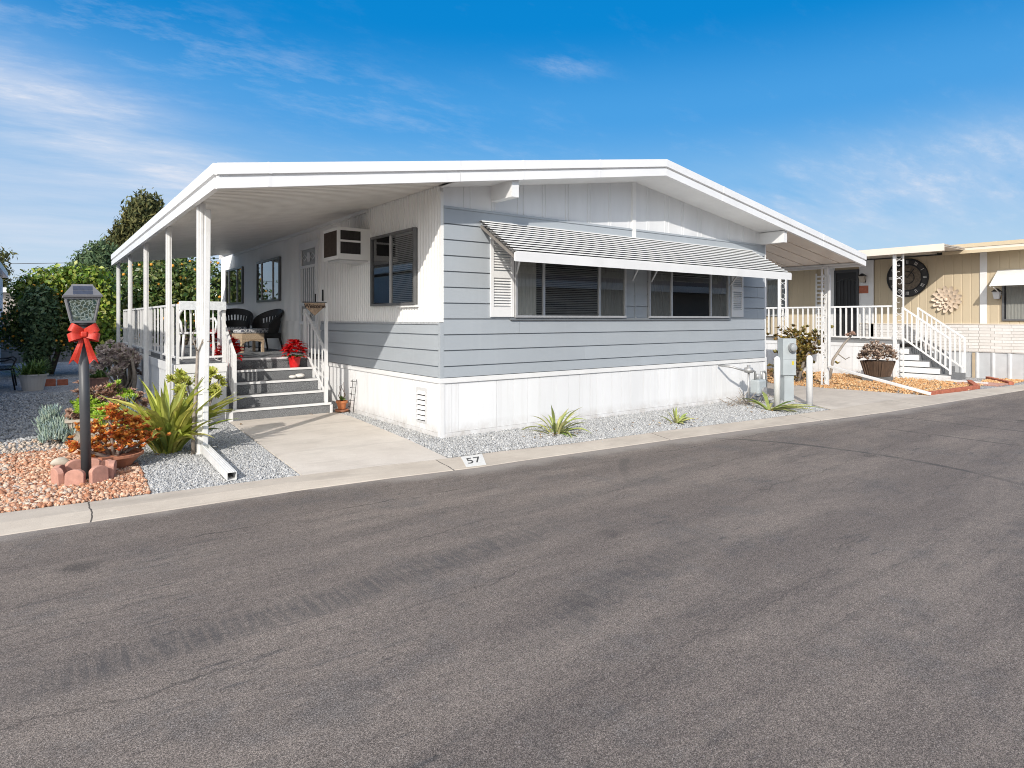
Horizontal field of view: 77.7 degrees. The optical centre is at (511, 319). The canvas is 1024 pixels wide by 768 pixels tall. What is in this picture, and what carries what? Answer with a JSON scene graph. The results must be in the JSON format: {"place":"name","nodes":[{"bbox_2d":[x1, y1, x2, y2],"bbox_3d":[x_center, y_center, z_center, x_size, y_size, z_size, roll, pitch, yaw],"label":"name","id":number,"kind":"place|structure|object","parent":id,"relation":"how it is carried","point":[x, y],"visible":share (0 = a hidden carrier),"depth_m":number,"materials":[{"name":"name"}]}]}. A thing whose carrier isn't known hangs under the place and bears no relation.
{"place":"outdoors","nodes":[
{"label":"outdoors","id":0,"kind":"place"},
{"bbox_2d":[0,246,17,286],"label":"distant tree","id":1,"kind":"object","parent":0,"point":[6,254],"visible":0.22,"depth_m":59.98,"materials":[{"name":"green plant"}]},
{"bbox_2d":[3,287,14,311],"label":"house","id":2,"kind":"structure","parent":0,"point":[5,294],"depth_m":42.97,"materials":[{"name":"white paint"}]},
{"bbox_2d":[1,357,55,390],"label":"potted grass","id":3,"kind":"object","parent":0,"point":[32,377],"depth_m":13.30,"materials":[{"name":"ceramic"}]},
{"bbox_2d":[12,258,218,263],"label":"power line","id":4,"kind":"object","parent":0,"point":[44,263],"visible":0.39,"depth_m":79.95,"materials":[{"name":"black metal"}]},
{"bbox_2d":[0,390,1023,767],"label":"road","id":5,"kind":"structure","parent":0,"point":[842,592],"depth_m":3.28,"materials":[{"name":"grey asphalt"}]},
{"bbox_2d":[0,361,1023,508],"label":"yard","id":6,"kind":"structure","parent":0,"point":[69,372],"depth_m":13.93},
{"bbox_2d":[0,262,7,363],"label":"grey house","id":7,"kind":"structure","parent":6,"relation":"on","point":[3,272],"depth_m":21.24,"materials":[{"name":"grey"}]},
{"bbox_2d":[0,356,16,389],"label":"garden bench","id":8,"kind":"object","parent":6,"relation":"on","point":[2,367],"visible":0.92,"depth_m":13.45,"materials":[{"name":"black metal"}]},
{"bbox_2d":[0,278,94,374],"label":"citrus shrub","id":9,"kind":"object","parent":6,"relation":"on","point":[15,328],"visible":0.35,"depth_m":16.67,"materials":[{"name":"green plant"}]},
{"bbox_2d":[30,403,64,427],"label":"tall chalksticks","id":10,"kind":"object","parent":6,"relation":"on","point":[45,413],"visible":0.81,"depth_m":7.78,"materials":[{"name":"plant"}]},
{"bbox_2d":[0,437,107,510],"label":"pale rock","id":11,"kind":"object","parent":6,"relation":"on","point":[17,450],"visible":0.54,"depth_m":6.90,"materials":[{"name":"beige gravel"}]},
{"bbox_2d":[32,413,75,442],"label":"blue chalksticks","id":12,"kind":"object","parent":6,"relation":"on","point":[59,428],"visible":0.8,"depth_m":7.57,"materials":[{"name":"plant"}]},
{"bbox_2d":[45,379,67,386],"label":"red bricks","id":13,"kind":"object","parent":6,"relation":"on","point":[50,382],"visible":0.84,"depth_m":14.23,"materials":[{"name":"red brick"}]},
{"bbox_2d":[6,260,122,372],"bbox_3d":[-12.132,-0.038,17.443,2.896,3.146,1.755,0,0,-9],"label":"bright vine","id":14,"kind":"object","parent":6,"relation":"on","point":[65,278],"visible":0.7,"depth_m":17.09,"materials":[{"name":"green plant"}]},
{"bbox_2d":[0,390,145,444],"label":"shaded gravel","id":15,"kind":"structure","parent":6,"relation":"on","point":[20,423],"depth_m":10.32,"materials":[{"name":"grey gravel"}]},
{"bbox_2d":[0,447,150,512],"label":"lava rock","id":16,"kind":"object","parent":6,"relation":"on","point":[126,481],"visible":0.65,"depth_m":5.67,"materials":[{"name":"orange gravel"}]},
{"bbox_2d":[50,467,63,485],"bbox_3d":[-4.092,1.435,5.720,0.152,0.190,0.052,0,3,33],"label":"scalloped paver","id":17,"kind":"object","parent":16,"relation":"on","point":[57,476],"visible":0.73,"depth_m":5.69,"materials":[{"name":"pink concrete"}]},
{"bbox_2d":[52,465,65,476],"bbox_3d":[-4.186,1.439,5.870,0.052,0.182,0.152,-2,0,-9],"label":"scalloped paver","id":18,"kind":"object","parent":16,"relation":"on","point":[63,467],"visible":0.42,"depth_m":5.89,"materials":[{"name":"concrete"}]},
{"bbox_2d":[50,457,69,465],"bbox_3d":[-4.545,1.432,6.396,0.169,0.084,0.107,0,0,-37],"label":"river stone","id":19,"kind":"object","parent":16,"relation":"on","point":[60,461],"visible":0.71,"depth_m":6.36,"materials":[{"name":"beige stone"}]},
{"bbox_2d":[65,459,80,472],"bbox_3d":[-4.146,1.431,6.026,0.052,0.198,0.152,1,1,35],"label":"scalloped paver","id":20,"kind":"object","parent":16,"relation":"on","point":[72,464],"visible":0.48,"depth_m":5.99,"materials":[{"name":"pink concrete"}]},
{"bbox_2d":[64,469,85,485],"bbox_3d":[-3.918,1.439,5.697,0.152,0.182,0.052,0,-3,-15],"label":"scalloped paver","id":21,"kind":"object","parent":16,"relation":"on","point":[75,476],"visible":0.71,"depth_m":5.68,"materials":[{"name":"concrete"}]},
{"bbox_2d":[62,284,102,479],"bbox_3d":[-3.979,0.615,5.910,0.304,1.870,0.304,-1,0,-37],"label":"lamp post","id":22,"kind":"object","parent":16,"relation":"on","point":[86,293],"visible":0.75,"depth_m":5.87,"materials":[{"name":"metal"}]},
{"bbox_2d":[67,323,99,364],"bbox_3d":[-3.965,0.226,5.881,0.258,0.380,0.164,0,0,-37],"label":"ribbon bow","id":23,"kind":"object","parent":22,"relation":"attached to","point":[81,335],"visible":1,"depth_m":5.84,"materials":[{"name":"red fabric"}]},
{"bbox_2d":[91,458,101,466],"bbox_3d":[-4.026,1.435,6.112,0.152,0.190,0.052,0,-2,-15],"label":"scalloped paver","id":24,"kind":"object","parent":16,"relation":"on","point":[95,461],"visible":0.33,"depth_m":6.10,"materials":[{"name":"pink concrete"}]},
{"bbox_2d":[89,465,108,483],"bbox_3d":[-3.780,1.435,5.811,0.052,0.190,0.152,-3,-1,25],"label":"scalloped paver","id":25,"kind":"object","parent":16,"relation":"on","point":[98,473],"visible":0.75,"depth_m":5.79,"materials":[{"name":"concrete"}]},
{"bbox_2d":[108,460,116,478],"bbox_3d":[-3.770,1.431,5.986,0.052,0.198,0.152,3,-1,-23],"label":"scalloped paver","id":26,"kind":"object","parent":16,"relation":"on","point":[112,466],"visible":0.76,"depth_m":5.93,"materials":[{"name":"concrete"}]},
{"bbox_2d":[89,369,109,388],"bbox_3d":[-8.705,1.220,13.361,0.810,0.559,0.691,0,0,-6],"label":"terracotta planter","id":27,"kind":"object","parent":6,"relation":"on","point":[98,378],"visible":0.65,"depth_m":13.25,"materials":[{"name":"ceramic"}]},
{"bbox_2d":[64,237,139,293],"bbox_3d":[-23.546,-1.605,36.891,5.291,6.443,5.292,0,0,-37],"label":"rounded conifer","id":28,"kind":"object","parent":6,"relation":"on","point":[98,253],"visible":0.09,"depth_m":36.52,"materials":[{"name":"green plant"}]},
{"bbox_2d":[101,459,110,466],"bbox_3d":[-3.879,1.439,6.097,0.152,0.182,0.052,0,-1,25],"label":"scalloped paver","id":29,"kind":"object","parent":6,"relation":"on","point":[104,462],"visible":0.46,"depth_m":6.08,"materials":[{"name":"concrete"}]},
{"bbox_2d":[64,379,148,441],"bbox_3d":[-5.117,1.127,8.057,0.975,0.746,0.676,0,0,-37],"label":"succulent trough","id":30,"kind":"object","parent":6,"relation":"on","point":[111,391],"visible":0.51,"depth_m":8.00,"materials":[{"name":"plant"}]},
{"bbox_2d":[1,324,216,363],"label":"block wall","id":31,"kind":"structure","parent":6,"relation":"on","point":[5,354],"depth_m":21.68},
{"bbox_2d":[89,339,141,393],"bbox_3d":[-7.141,0.939,11.486,0.909,1.152,0.871,0,0,-5],"label":"aeonium bush","id":32,"kind":"object","parent":6,"relation":"on","point":[121,357],"visible":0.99,"depth_m":11.37,"materials":[{"name":"grey plant"}]},
{"bbox_2d":[64,402,170,468],"bbox_3d":[-3.950,1.162,6.414,0.947,0.656,0.572,0,0,-37],"label":"clay bowl","id":33,"kind":"object","parent":6,"relation":"on","point":[120,453],"visible":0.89,"depth_m":6.34,"materials":[{"name":"ceramic"}]},
{"bbox_2d":[100,186,188,302],"bbox_3d":[-22.713,-3.369,39.673,7.144,10.010,5.992,0,0,-37],"label":"conifer","id":34,"kind":"object","parent":6,"relation":"on","point":[140,211],"visible":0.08,"depth_m":39.33,"materials":[{"name":"green plant"}]},
{"bbox_2d":[112,256,220,346],"bbox_3d":[-10.155,-0.332,20.136,5.386,3.810,2.799,0,0,-28],"label":"citrus tree","id":35,"kind":"object","parent":6,"relation":"on","point":[183,283],"visible":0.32,"depth_m":19.45,"materials":[{"name":"green plant"}]},
{"bbox_2d":[91,376,245,453],"bbox_3d":[-3.809,1.068,7.057,1.659,0.883,1.586,0,0,-12],"label":"flax plant","id":36,"kind":"object","parent":6,"relation":"on","point":[174,419],"visible":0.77,"depth_m":6.98,"materials":[{"name":"green plant"}]},
{"bbox_2d":[165,366,227,423],"bbox_3d":[-4.355,1.083,8.805,0.734,0.851,0.452,0,0,-42],"label":"green aeonium","id":37,"kind":"object","parent":6,"relation":"on","point":[181,375],"visible":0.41,"depth_m":8.77,"materials":[{"name":"plant"}]},
{"bbox_2d":[115,421,298,493],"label":"grey gravel","id":38,"kind":"structure","parent":6,"relation":"on","point":[184,476],"depth_m":6.51,"materials":[{"name":"grey gravel"}]},
{"bbox_2d":[191,330,208,454],"bbox_3d":[-3.436,0.810,7.007,0.200,1.381,0.089,0,0,-14],"label":"bare sapling","id":39,"kind":"object","parent":38,"relation":"on","point":[195,405],"visible":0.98,"depth_m":6.99,"materials":[{"name":"brown wood"}]},
{"bbox_2d":[123,303,332,421],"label":"porch deck","id":40,"kind":"structure","parent":6,"relation":"on","point":[264,384],"depth_m":10.11,"materials":[{"name":"white wood"}]},
{"bbox_2d":[179,310,216,359],"bbox_3d":[-5.142,0.200,10.335,0.578,0.884,0.553,0,0,-37],"label":"resin chair","id":41,"kind":"object","parent":40,"relation":"on","point":[184,336],"visible":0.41,"depth_m":10.27,"materials":[{"name":"white paint"}]},
{"bbox_2d":[179,301,225,309],"bbox_3d":[-4.454,-0.193,9.157,0.620,0.125,0.040,0,0,-37],"label":"planter box","id":42,"kind":"object","parent":40,"relation":"attached to","point":[187,305],"visible":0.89,"depth_m":9.07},
{"bbox_2d":[209,329,232,349],"bbox_3d":[-4.895,0.392,10.540,0.542,0.496,0.491,0,0,-37],"label":"poinsettia","id":43,"kind":"object","parent":40,"relation":"on","point":[215,334],"visible":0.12,"depth_m":10.45,"materials":[{"name":"red plant"}]},
{"bbox_2d":[211,337,244,360],"bbox_3d":[-4.497,0.551,10.081,0.519,0.523,0.498,0,0,-37],"label":"poinsettia","id":44,"kind":"object","parent":40,"relation":"on","point":[236,347],"visible":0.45,"depth_m":10.04,"materials":[{"name":"red plant"}]},
{"bbox_2d":[226,308,253,347],"bbox_3d":[-6.220,0.199,14.286,0.757,0.891,0.713,0,0,-23],"label":"wicker chair","id":45,"kind":"object","parent":40,"relation":"on","point":[233,324],"visible":0.46,"depth_m":14.51,"materials":[{"name":"black wicker"}]},
{"bbox_2d":[232,329,264,352],"bbox_3d":[-5.108,0.420,12.303,0.410,0.440,0.460,0,0,41],"label":"wicker ottoman","id":46,"kind":"object","parent":40,"relation":"on","point":[243,336],"visible":0.91,"depth_m":12.18,"materials":[{"name":"beige wicker"}]},
{"bbox_2d":[244,309,283,350],"bbox_3d":[-5.036,0.213,13.005,0.732,0.862,0.690,0,0,35],"label":"wicker chair","id":47,"kind":"object","parent":40,"relation":"on","point":[270,329],"visible":0.91,"depth_m":13.00,"materials":[{"name":"black wicker"}]},
{"bbox_2d":[281,339,307,367],"bbox_3d":[-3.654,0.574,10.685,0.470,0.477,0.488,0,0,17],"label":"poinsettia","id":48,"kind":"object","parent":40,"relation":"on","point":[294,360],"visible":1,"depth_m":10.61,"materials":[{"name":"red plant"}]},
{"bbox_2d":[296,373,304,377],"bbox_3d":[-3.502,0.936,10.486,0.160,0.075,0.130,0,0,-37],"label":"white stone","id":49,"kind":"object","parent":40,"relation":"on","point":[300,375],"visible":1,"depth_m":10.44,"materials":[{"name":"white stone"}]},
{"bbox_2d":[304,302,326,314],"bbox_3d":[-3.105,-0.163,9.995,0.385,0.216,0.018,0,0,-37],"label":"welcome sign","id":50,"kind":"object","parent":40,"relation":"hanging from","point":[314,308],"visible":1,"depth_m":9.99,"materials":[{"name":"brown wood"}]},
{"bbox_2d":[230,412,446,474],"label":"walkway","id":51,"kind":"structure","parent":6,"relation":"on","point":[315,443],"depth_m":7.59,"materials":[{"name":"concrete"}]},
{"bbox_2d":[348,379,356,412],"bbox_3d":[-2.525,1.225,10.018,0.107,0.551,0.149,0,0,-37],"label":"plant stand","id":52,"kind":"object","parent":6,"relation":"on","point":[352,394],"visible":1,"depth_m":9.98,"materials":[{"name":"black metal"}]},
{"bbox_2d":[0,384,1023,535],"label":"kerb","id":53,"kind":"structure","parent":6,"relation":"on","point":[21,521],"depth_m":6.15,"materials":[{"name":"concrete"}]},
{"bbox_2d":[461,454,485,466],"bbox_3d":[-0.399,1.502,6.754,0.253,0.039,0.434,0,0,-14],"label":"house number","id":54,"kind":"object","parent":53,"relation":"on","point":[474,460],"visible":1,"depth_m":6.73,"materials":[{"name":"white paint"}]},
{"bbox_2d":[111,159,930,480],"bbox_3d":[-0.943,-0.442,14.423,13.042,3.925,14.197,0,0,-37],"label":"mobile home","id":55,"kind":"object","parent":6,"relation":"on","point":[475,297],"visible":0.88,"depth_m":9.30,"materials":[{"name":"white metal"}]},
{"bbox_2d":[225,266,243,304],"bbox_3d":[-7.120,-0.840,16.296,0.063,0.920,1.700,0,0,-37],"label":"window","id":56,"kind":"structure","parent":55,"relation":"in","point":[234,277],"depth_m":16.25,"materials":[{"name":"metal"}]},
{"bbox_2d":[256,256,280,301],"bbox_3d":[-5.322,-0.840,13.876,0.063,0.920,1.710,0,0,-37],"label":"window","id":57,"kind":"structure","parent":55,"relation":"in","point":[268,272],"depth_m":13.85,"materials":[{"name":"glass"}]},
{"bbox_2d":[299,239,319,353],"bbox_3d":[-3.764,-0.403,11.763,0.067,2.055,1.020,0,0,-37],"label":"screen door","id":58,"kind":"structure","parent":55,"relation":"in","point":[309,252],"depth_m":11.71,"materials":[{"name":"white paint"}]},
{"bbox_2d":[323,223,372,266],"bbox_3d":[-2.535,-1.145,9.733,0.511,0.610,0.805,0,0,-37],"label":"air conditioner","id":59,"kind":"object","parent":55,"relation":"attached to","point":[346,245],"visible":1,"depth_m":9.53,"materials":[{"name":"white metal"}]},
{"bbox_2d":[370,227,417,305],"bbox_3d":[-1.688,-0.705,8.989,0.063,1.030,1.390,0,0,-37],"label":"window","id":60,"kind":"structure","parent":55,"relation":"in","point":[393,255],"depth_m":8.95,"materials":[{"name":"glass"}]},
{"bbox_2d":[514,251,626,317],"bbox_3d":[0.897,-0.570,9.243,2.150,1.100,0.063,0,0,-37],"label":"window","id":61,"kind":"structure","parent":55,"relation":"in","point":[541,290],"depth_m":9.19,"materials":[{"name":"glass"}]},
{"bbox_2d":[647,270,729,317],"bbox_3d":[3.044,-0.570,10.839,2.140,1.100,0.063,0,0,-37],"label":"window","id":62,"kind":"structure","parent":55,"relation":"in","point":[670,294],"depth_m":10.81,"materials":[{"name":"glass"}]},
{"bbox_2d":[522,406,590,437],"bbox_3d":[0.584,1.363,8.251,0.916,0.601,0.835,0,0,-9],"label":"strap lily","id":63,"kind":"object","parent":6,"relation":"on","point":[559,426],"visible":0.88,"depth_m":8.28,"materials":[{"name":"green plant"}]},
{"bbox_2d":[333,397,823,457],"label":"front gravel","id":64,"kind":"structure","parent":6,"relation":"on","point":[721,412],"depth_m":8.69,"materials":[{"name":"grey gravel"}]},
{"bbox_2d":[661,408,694,423],"bbox_3d":[2.347,1.371,9.090,0.526,0.278,0.400,0,0,-3],"label":"agave","id":65,"kind":"object","parent":64,"relation":"on","point":[678,420],"visible":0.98,"depth_m":9.10,"materials":[{"name":"green plant"}]},
{"bbox_3d":[-2.729,1.490,10.191,0.253,0.032,0.193,0,0,-37],"label":"flat stone","id":66,"kind":"object","parent":64,"relation":"on","visible":0},
{"bbox_2d":[335,384,348,411],"bbox_3d":[-2.725,1.240,10.168,0.220,0.461,0.220,0,0,-37],"label":"clay pot","id":67,"kind":"object","parent":66,"relation":"on","point":[342,402],"visible":1,"depth_m":10.12,"materials":[{"name":"orange ceramic"}]},
{"bbox_2d":[718,364,767,399],"bbox_3d":[4.214,1.151,11.321,1.071,0.699,0.346,0,0,-22],"label":"gas meter","id":68,"kind":"object","parent":6,"relation":"on","point":[756,384],"visible":0.91,"depth_m":11.29,"materials":[{"name":"grey paint"}]},
{"bbox_2d":[774,356,779,406],"bbox_3d":[4.465,1.074,10.703,0.104,0.892,0.103,0,0,-37],"label":"bollard","id":69,"kind":"object","parent":6,"relation":"on","point":[776,380],"visible":0.91,"depth_m":10.66,"materials":[{"name":"white metal"}]},
{"bbox_2d":[740,391,820,411],"bbox_3d":[4.548,1.417,10.572,0.844,0.326,1.437,0,0,-16],"label":"sprawling agave","id":70,"kind":"object","parent":6,"relation":"on","point":[787,407],"visible":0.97,"depth_m":10.32,"materials":[{"name":"green plant"}]},
{"bbox_2d":[778,338,796,400],"bbox_3d":[5.013,0.927,11.537,0.283,1.146,0.281,0,0,-9],"label":"utility pedestal","id":71,"kind":"object","parent":6,"relation":"on","point":[787,348],"visible":0.95,"depth_m":11.52,"materials":[{"name":"grey paint"}]},
{"bbox_2d":[767,324,840,381],"bbox_3d":[6.865,0.823,15.489,1.631,1.421,1.939,0,0,-2],"label":"jade bush","id":72,"kind":"object","parent":6,"relation":"on","point":[805,348],"visible":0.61,"depth_m":15.11,"materials":[{"name":"green plant"}]},
{"bbox_2d":[806,355,812,405],"bbox_3d":[5.163,1.074,11.022,0.104,0.892,0.103,0,0,-37],"label":"bollard","id":73,"kind":"object","parent":6,"relation":"on","point":[809,379],"visible":0.86,"depth_m":10.98,"materials":[{"name":"white metal"}]},
{"bbox_2d":[766,305,965,379],"bbox_3d":[8.306,0.574,19.508,1.770,1.852,9.451,0,0,-37],"label":"neighbour porch","id":74,"kind":"object","parent":6,"relation":"on","point":[919,362],"visible":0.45,"depth_m":16.52,"materials":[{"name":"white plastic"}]},
{"bbox_2d":[767,368,983,394],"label":"orange gravel","id":75,"kind":"structure","parent":6,"relation":"on","point":[850,381],"depth_m":14.45,"materials":[{"name":"orange gravel"}]},
{"bbox_2d":[829,330,855,378],"bbox_3d":[7.861,0.836,14.991,1.016,1.143,0.265,0,0,-31],"label":"bare succulent","id":76,"kind":"object","parent":75,"relation":"on","point":[851,334],"visible":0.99,"depth_m":14.95,"materials":[{"name":"beige plant"}]},
{"bbox_2d":[856,340,898,380],"bbox_3d":[8.810,1.000,15.307,0.903,1.000,0.908,0,0,-37],"label":"wooden planter","id":77,"kind":"object","parent":6,"relation":"on","point":[880,369],"visible":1,"depth_m":15.15,"materials":[{"name":"brown wood"}]},
{"bbox_2d":[766,239,1023,378],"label":"tan house","id":78,"kind":"structure","parent":6,"relation":"on","point":[985,323],"depth_m":16.52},
{"bbox_2d":[766,278,788,315],"bbox_3d":[8.387,-0.750,20.908,0.045,1.300,1.500,0,0,-37],"label":"window","id":79,"kind":"structure","parent":78,"relation":"in","point":[771,284],"depth_m":20.71,"materials":[{"name":"glass"}]},
{"bbox_2d":[834,269,858,335],"bbox_3d":[9.929,-0.455,18.858,0.060,2.010,0.710,0,0,-37],"label":"front door","id":80,"kind":"structure","parent":78,"relation":"in","point":[846,282],"depth_m":18.84,"materials":[{"name":"black metal"}]},
{"bbox_2d":[858,273,865,282],"bbox_3d":[10.154,-1.190,18.396,0.241,0.260,0.190,0,0,-37],"label":"wall lantern","id":81,"kind":"object","parent":78,"relation":"attached to","point":[862,277],"depth_m":18.35,"materials":[{"name":"black metal"}]},
{"bbox_2d":[859,286,867,292],"bbox_3d":[10.224,-0.860,18.460,0.015,0.220,0.260,0,0,-37],"label":"door plaque","id":82,"kind":"object","parent":78,"relation":"attached to","point":[863,289],"depth_m":18.46,"materials":[{"name":"red wood"}]},
{"bbox_2d":[887,258,928,296],"bbox_3d":[10.901,-1.140,17.518,0.054,1.063,1.064,0,0,-37],"label":"wall clock","id":83,"kind":"object","parent":78,"relation":"attached to","point":[916,276],"depth_m":17.46,"materials":[{"name":"brown metal"}]},
{"bbox_2d":[931,286,961,312],"bbox_3d":[11.419,-0.520,16.710,0.136,0.715,0.710,0,0,-37],"label":"flower wall art","id":84,"kind":"object","parent":78,"relation":"attached to","point":[945,299],"visible":1,"depth_m":16.71,"materials":[{"name":"beige metal"}]},
{"bbox_2d":[991,288,1001,298],"bbox_3d":[12.075,-0.630,15.812,0.241,0.260,0.190,0,0,-37],"label":"wall lantern","id":85,"kind":"object","parent":78,"relation":"attached to","point":[996,295],"depth_m":15.76,"materials":[{"name":"white metal"}]},
{"bbox_2d":[1002,285,1023,320],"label":"window","id":86,"kind":"structure","parent":78,"relation":"in","point":[1012,295],"depth_m":15.63,"materials":[{"name":"glass"}]},
{"bbox_2d":[900,376,987,383],"bbox_3d":[10.350,1.470,15.308,0.090,0.060,1.953,0,0,-28],"label":"kerb board","id":87,"kind":"object","parent":6,"relation":"on","point":[918,378],"visible":0.71,"depth_m":15.27,"materials":[{"name":"white paint"}]},
{"bbox_2d":[928,385,979,394],"bbox_3d":[9.107,1.465,13.082,2.240,0.082,0.100,0,0,-34],"label":"brick edging","id":88,"kind":"object","parent":6,"relation":"on","point":[957,389],"visible":0.93,"depth_m":13.05,"materials":[{"name":"red brick"}]},
{"bbox_2d":[967,380,977,384],"bbox_3d":[10.420,1.465,14.376,0.100,0.079,1.289,0,0,30],"label":"brick edging","id":89,"kind":"object","parent":6,"relation":"on","point":[970,382],"visible":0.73,"depth_m":14.30,"materials":[{"name":"red brick"}]},
{"bbox_2d":[957,381,1008,386],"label":"brick path","id":90,"kind":"structure","parent":6,"relation":"on","point":[995,384],"depth_m":14.38,"materials":[{"name":"red brick"}]},
{"bbox_2d":[986,376,1013,384],"bbox_3d":[11.608,1.466,15.141,0.100,0.080,1.412,0,0,19],"label":"brick edging","id":91,"kind":"object","parent":6,"relation":"on","point":[1002,380],"visible":0.63,"depth_m":14.94,"materials":[{"name":"red brick"}]},
{"bbox_2d":[0,0,1023,293],"label":"sky","id":92,"kind":"structure","parent":0,"point":[863,124],"materials":[{"name":"blue"}]},
{"bbox_2d":[767,383,926,409],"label":"driveway","id":93,"kind":"structure","parent":0,"point":[829,398],"depth_m":12.21,"materials":[{"name":"concrete"}]},
{"bbox_2d":[980,378,1023,383],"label":"street gravel","id":94,"kind":"structure","parent":0,"point":[1012,380],"depth_m":15.14,"materials":[{"name":"gravel"}]}
]}

